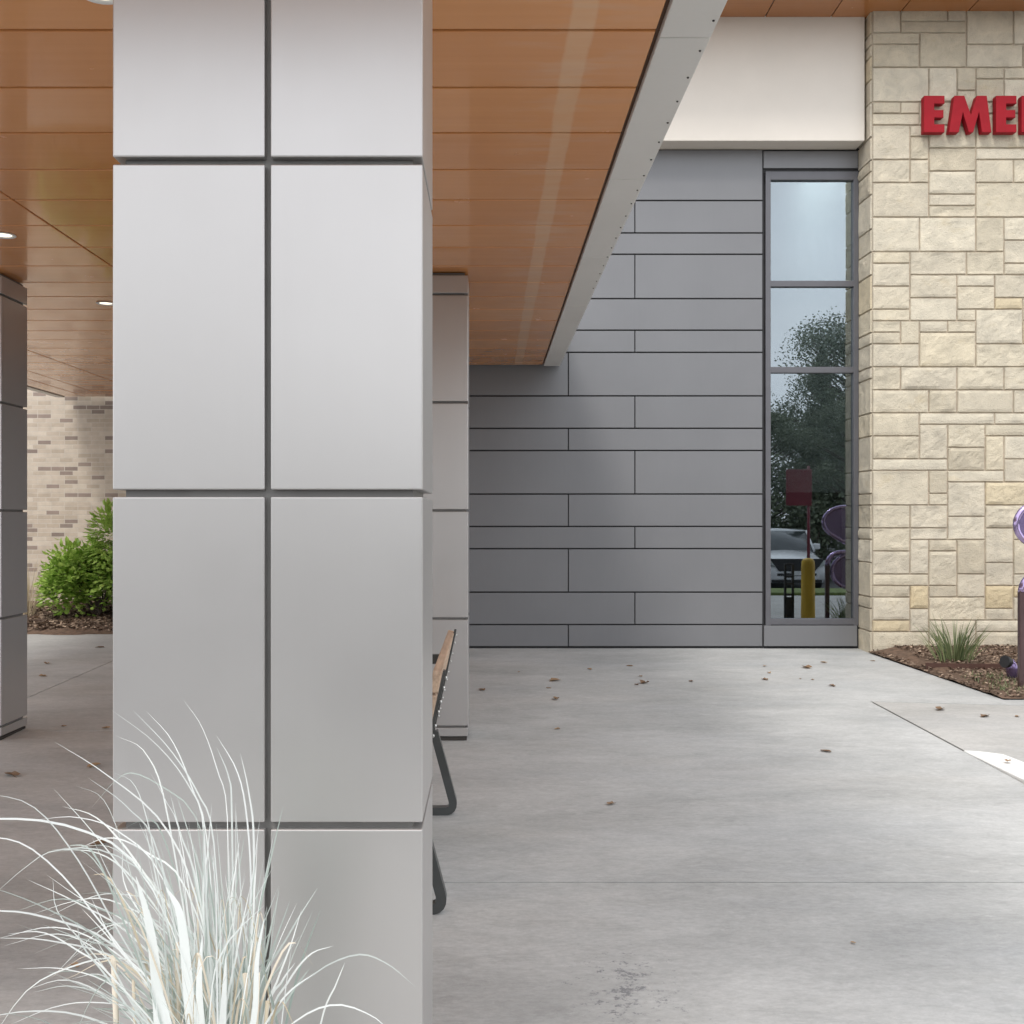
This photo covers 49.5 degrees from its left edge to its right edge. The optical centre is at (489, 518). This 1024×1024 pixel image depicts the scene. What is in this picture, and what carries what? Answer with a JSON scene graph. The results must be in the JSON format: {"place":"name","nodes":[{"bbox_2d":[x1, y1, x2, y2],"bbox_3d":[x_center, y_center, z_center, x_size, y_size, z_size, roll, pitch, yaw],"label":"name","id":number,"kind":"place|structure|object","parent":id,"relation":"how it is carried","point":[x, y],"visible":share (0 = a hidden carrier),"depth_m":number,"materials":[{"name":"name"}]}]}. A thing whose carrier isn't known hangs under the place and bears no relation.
{"place":"outdoors","nodes":[
{"label":"outdoors","id":0,"kind":"place"},
{"bbox_2d":[0,634,1023,1023],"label":"concrete drive","id":1,"kind":"structure","parent":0,"point":[744,848],"depth_m":5.17,"materials":[{"name":"grey concrete"}]},
{"bbox_2d":[5,771,20,776],"bbox_3d":[-2.788,1.488,6.461,0.116,0.025,0.068,0,0,38],"label":"fallen leaf","id":2,"kind":"object","parent":1,"relation":"on","point":[14,773],"visible":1,"depth_m":6.47,"materials":[{"name":"brown plant"}]},
{"bbox_2d":[0,274,26,739],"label":"column","id":3,"kind":"structure","parent":1,"relation":"on","point":[13,506],"depth_m":7.59,"materials":[{"name":"metal"}]},
{"bbox_2d":[27,600,112,634],"bbox_3d":[-6.000,1.236,14.200,6.000,0.325,2.400,0,0,0],"label":"bark bed","id":4,"kind":"object","parent":1,"relation":"on","point":[65,631],"visible":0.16,"depth_m":13.38,"materials":[{"name":"brown wood"}]},
{"bbox_2d":[23,554,52,615],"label":"dry grass","id":5,"kind":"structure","parent":4,"relation":"on","point":[29,608],"depth_m":14.31,"materials":[{"name":"plant"}]},
{"bbox_2d":[33,498,112,616],"bbox_3d":[-5.097,0.516,14.257,1.478,1.572,1.282,0,0,0],"label":"shrub","id":6,"kind":"object","parent":4,"relation":"on","point":[67,576],"visible":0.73,"depth_m":13.93,"materials":[{"name":"green plant"}]},
{"bbox_2d":[87,762,100,767],"bbox_3d":[-2.384,1.484,6.671,0.092,0.028,0.052,0,0,-39],"label":"fallen leaf","id":7,"kind":"object","parent":1,"relation":"on","point":[90,765],"visible":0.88,"depth_m":6.67,"materials":[{"name":"brown plant"}]},
{"bbox_2d":[89,840,105,847],"bbox_3d":[-1.816,1.511,5.162,0.049,0.021,0.101,0,0,41],"label":"fallen leaf","id":8,"kind":"object","parent":1,"relation":"on","point":[96,843],"visible":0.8,"depth_m":5.17,"materials":[{"name":"brown plant"}]},
{"bbox_2d":[0,705,411,1023],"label":"ornamental grass","id":9,"kind":"object","parent":1,"relation":"on","point":[220,997],"depth_m":1.79,"materials":[{"name":"grass blades"},{"name":"dry straw"}]},
{"bbox_2d":[113,0,431,1023],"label":"column","id":10,"kind":"structure","parent":1,"relation":"on","point":[273,392],"depth_m":2.40,"materials":[{"name":"metal"}]},
{"bbox_2d":[432,629,456,914],"bbox_3d":[-0.508,1.051,4.995,0.682,0.972,1.530,0,0,0],"label":"bench","id":11,"kind":"object","parent":1,"relation":"on","point":[441,661],"visible":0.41,"depth_m":4.82,"materials":[{"name":"metal"}]},
{"bbox_2d":[423,273,468,739],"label":"column","id":12,"kind":"structure","parent":1,"relation":"on","point":[449,496],"depth_m":7.40,"materials":[{"name":"metal"}]},
{"bbox_2d":[868,644,1023,699],"bbox_3d":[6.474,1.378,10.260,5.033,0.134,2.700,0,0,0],"label":"mulch bed","id":13,"kind":"object","parent":1,"relation":"on","point":[910,655],"visible":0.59,"depth_m":10.36,"materials":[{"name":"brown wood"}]},
{"bbox_2d":[23,389,125,601],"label":"brick wall","id":14,"kind":"structure","parent":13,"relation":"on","point":[69,464],"depth_m":15.30,"materials":[{"name":"beige brick"}]},
{"bbox_2d":[466,148,858,647],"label":"panel wall","id":15,"kind":"structure","parent":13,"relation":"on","point":[657,458],"depth_m":11.95,"materials":[{"name":"grey metal"}]},
{"bbox_2d":[0,0,726,397],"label":"canopy","id":16,"kind":"object","parent":15,"relation":"attached to","point":[552,122],"visible":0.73,"depth_m":5.02,"materials":[{"name":"brown wood"}]},
{"bbox_2d":[659,16,864,149],"bbox_3d":[0.876,-4.785,11.945,6.152,1.605,0.510,0,0,0],"label":"stucco band","id":17,"kind":"object","parent":15,"relation":"attached to","point":[776,83],"visible":0.2,"depth_m":11.69,"materials":[{"name":"white paint"}]},
{"bbox_2d":[764,171,858,625],"bbox_3d":[3.470,-1.296,11.993,1.002,4.890,0.110,0,0,0],"label":"window","id":18,"kind":"structure","parent":15,"relation":"in","point":[851,177],"depth_m":11.94,"materials":[{"name":"metal"}]},
{"bbox_2d":[845,11,1023,655],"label":"stone wall","id":19,"kind":"structure","parent":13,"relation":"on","point":[941,353],"depth_m":11.55,"materials":[{"name":"stone"}]},
{"bbox_2d":[720,0,1023,18],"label":"roof eave","id":20,"kind":"object","parent":19,"relation":"on","point":[799,8],"visible":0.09,"depth_m":11.47,"materials":[{"name":"brown wood"}]},
{"bbox_2d":[921,96,1023,134],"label":"wall sign","id":21,"kind":"object","parent":19,"relation":"attached to","point":[959,112],"visible":1,"depth_m":11.45,"materials":[{"name":"red paint"}]},
{"bbox_2d":[912,613,994,662],"bbox_3d":[4.383,1.121,10.499,0.805,0.506,0.691,0,0,0],"label":"strap plant","id":22,"kind":"object","parent":13,"relation":"on","point":[958,652],"visible":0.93,"depth_m":10.46,"materials":[{"name":"green plant"}]},
{"bbox_2d":[961,671,1023,694],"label":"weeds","id":23,"kind":"object","parent":13,"relation":"on","point":[1007,685],"visible":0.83,"depth_m":9.48,"materials":[{"name":"green plant"}]},
{"bbox_2d":[999,655,1016,678],"bbox_3d":[4.563,1.327,9.735,0.168,0.268,0.110,0,0,-29],"label":"spotlight","id":24,"kind":"object","parent":13,"relation":"on","point":[1008,664],"visible":0.84,"depth_m":9.70,"materials":[{"name":"purple plastic"}]},
{"bbox_2d":[1013,505,1023,686],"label":"sculpture","id":25,"kind":"object","parent":13,"relation":"on","point":[1018,524],"visible":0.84,"depth_m":9.28,"materials":[{"name":"purple metal"}]},
{"bbox_2d":[873,702,1023,761],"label":"sidewalk","id":26,"kind":"structure","parent":0,"point":[999,729],"depth_m":7.97,"materials":[{"name":"concrete"}]},
{"bbox_2d":[964,750,1023,783],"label":"curb","id":27,"kind":"structure","parent":26,"relation":"on","point":[1013,768],"depth_m":6.74,"materials":[{"name":"white paint"}]}
]}

